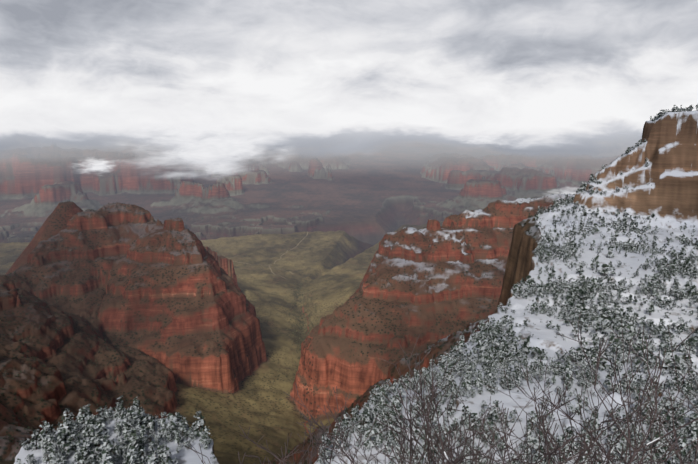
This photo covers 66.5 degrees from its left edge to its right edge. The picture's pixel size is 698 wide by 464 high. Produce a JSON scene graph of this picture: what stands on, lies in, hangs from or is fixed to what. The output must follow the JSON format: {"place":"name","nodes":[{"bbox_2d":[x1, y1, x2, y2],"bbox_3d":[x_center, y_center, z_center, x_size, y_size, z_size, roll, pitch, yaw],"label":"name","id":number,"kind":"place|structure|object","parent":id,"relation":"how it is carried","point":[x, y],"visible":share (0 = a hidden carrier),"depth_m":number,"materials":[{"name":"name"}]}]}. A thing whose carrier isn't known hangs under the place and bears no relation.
{"place":"outdoors","nodes":[
{"label":"outdoors","id":0,"kind":"place"},
{"bbox_2d":[80,159,113,171],"bbox_3d":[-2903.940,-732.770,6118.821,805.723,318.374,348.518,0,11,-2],"label":"cloud","id":1,"kind":"structure","parent":0,"point":[95,165],"depth_m":6115.30,"materials":[{"name":"white"}]},
{"bbox_2d":[88,123,284,176],"bbox_3d":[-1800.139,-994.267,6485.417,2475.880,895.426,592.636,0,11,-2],"label":"cloud","id":2,"kind":"structure","parent":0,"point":[212,149],"depth_m":6488.56,"materials":[{"name":"white"}]},
{"bbox_2d":[269,232,307,277],"bbox_3d":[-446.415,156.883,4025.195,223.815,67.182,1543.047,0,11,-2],"label":"trail","id":3,"kind":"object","parent":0,"point":[283,254],"depth_m":3867.70,"materials":[{"name":"beige soil"}]},
{"bbox_2d":[302,303,312,432],"bbox_3d":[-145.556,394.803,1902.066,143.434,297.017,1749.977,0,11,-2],"label":"bright angel path","id":4,"kind":"structure","parent":0,"point":[308,381],"depth_m":1530.34,"materials":[{"name":"brown soil"}]},
{"bbox_2d":[0,110,697,463],"bbox_3d":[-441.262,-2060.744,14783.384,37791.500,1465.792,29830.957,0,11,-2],"label":"canyon terrain","id":5,"kind":"structure","parent":0,"point":[352,213],"depth_m":1653.08,"materials":[{"name":"red stone"}]},
{"bbox_2d":[238,430,327,463],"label":"bare shrub","id":6,"kind":"object","parent":5,"relation":"on","point":[311,456],"visible":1,"depth_m":6.63,"materials":[{"name":"brown plant"}]},
{"bbox_2d":[0,193,574,463],"bbox_3d":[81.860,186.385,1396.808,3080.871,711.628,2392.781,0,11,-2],"label":"slope juniper shrubs","id":7,"kind":"object","parent":5,"relation":"on","point":[346,410],"visible":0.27,"depth_m":1410.05,"materials":[{"name":"green plant"}]},
{"bbox_2d":[277,281,334,366],"bbox_3d":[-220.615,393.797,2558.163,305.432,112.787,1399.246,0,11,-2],"label":"creek cottonwood trees","id":8,"kind":"object","parent":5,"relation":"on","point":[299,295],"visible":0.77,"depth_m":2572.20,"materials":[{"name":"green plant"}]},
{"bbox_2d":[186,386,463,463],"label":"bare shrub","id":9,"kind":"object","parent":5,"relation":"on","point":[273,454],"visible":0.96,"depth_m":7.99,"materials":[{"name":"brown plant"}]},
{"bbox_2d":[17,104,697,463],"bbox_3d":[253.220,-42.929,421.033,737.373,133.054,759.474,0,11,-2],"label":"snowy pinyon junipers","id":10,"kind":"object","parent":5,"relation":"on","point":[136,416],"visible":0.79,"depth_m":208.56,"materials":[{"name":"green plant"}]},
{"bbox_2d":[309,334,533,463],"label":"bare shrub","id":11,"kind":"object","parent":5,"relation":"on","point":[350,444],"visible":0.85,"depth_m":7.63,"materials":[{"name":"brown plant"}]},
{"bbox_2d":[320,377,526,463],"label":"bare shrub","id":12,"kind":"object","parent":5,"relation":"on","point":[458,459],"visible":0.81,"depth_m":5.99,"materials":[{"name":"brown plant"}]},
{"bbox_2d":[283,373,571,463],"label":"bare shrub","id":13,"kind":"object","parent":5,"relation":"on","point":[424,428],"visible":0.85,"depth_m":6.33,"materials":[{"name":"brown plant"}]},
{"bbox_2d":[380,352,651,463],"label":"bare shrub","id":14,"kind":"object","parent":5,"relation":"on","point":[507,447],"visible":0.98,"depth_m":5.39,"materials":[{"name":"brown plant"}]},
{"bbox_2d":[395,349,688,463],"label":"bare shrub","id":15,"kind":"object","parent":5,"relation":"on","point":[505,450],"visible":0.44,"depth_m":9.08,"materials":[{"name":"brown plant"}]},
{"bbox_2d":[396,336,697,463],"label":"bare shrub","id":16,"kind":"object","parent":5,"relation":"on","point":[629,441],"visible":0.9,"depth_m":5.21,"materials":[{"name":"brown plant"}]},
{"bbox_2d":[557,190,575,194],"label":"cloud","id":17,"kind":"structure","parent":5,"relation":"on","point":[568,192],"depth_m":2411.99,"materials":[{"name":"white"}]},
{"bbox_2d":[458,312,697,463],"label":"bare shrub","id":18,"kind":"object","parent":5,"relation":"on","point":[608,420],"visible":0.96,"depth_m":6.26,"materials":[{"name":"brown plant"}]},
{"bbox_2d":[487,362,696,463],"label":"bare shrub","id":19,"kind":"object","parent":5,"relation":"on","point":[552,408],"visible":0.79,"depth_m":7.45,"materials":[{"name":"brown plant"}]},
{"bbox_2d":[499,356,697,463],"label":"bare shrub","id":20,"kind":"object","parent":5,"relation":"on","point":[671,444],"visible":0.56,"depth_m":6.43,"materials":[{"name":"brown plant"}]},
{"bbox_2d":[0,0,697,174],"bbox_3d":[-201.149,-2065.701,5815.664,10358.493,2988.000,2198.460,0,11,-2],"label":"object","id":21,"kind":"structure","parent":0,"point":[520,77],"depth_m":6609.64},
{"bbox_2d":[462,135,507,144],"bbox_3d":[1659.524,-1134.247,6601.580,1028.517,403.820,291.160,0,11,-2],"label":"cloud","id":22,"kind":"structure","parent":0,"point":[482,139],"depth_m":6594.42,"materials":[{"name":"white"}]}
]}

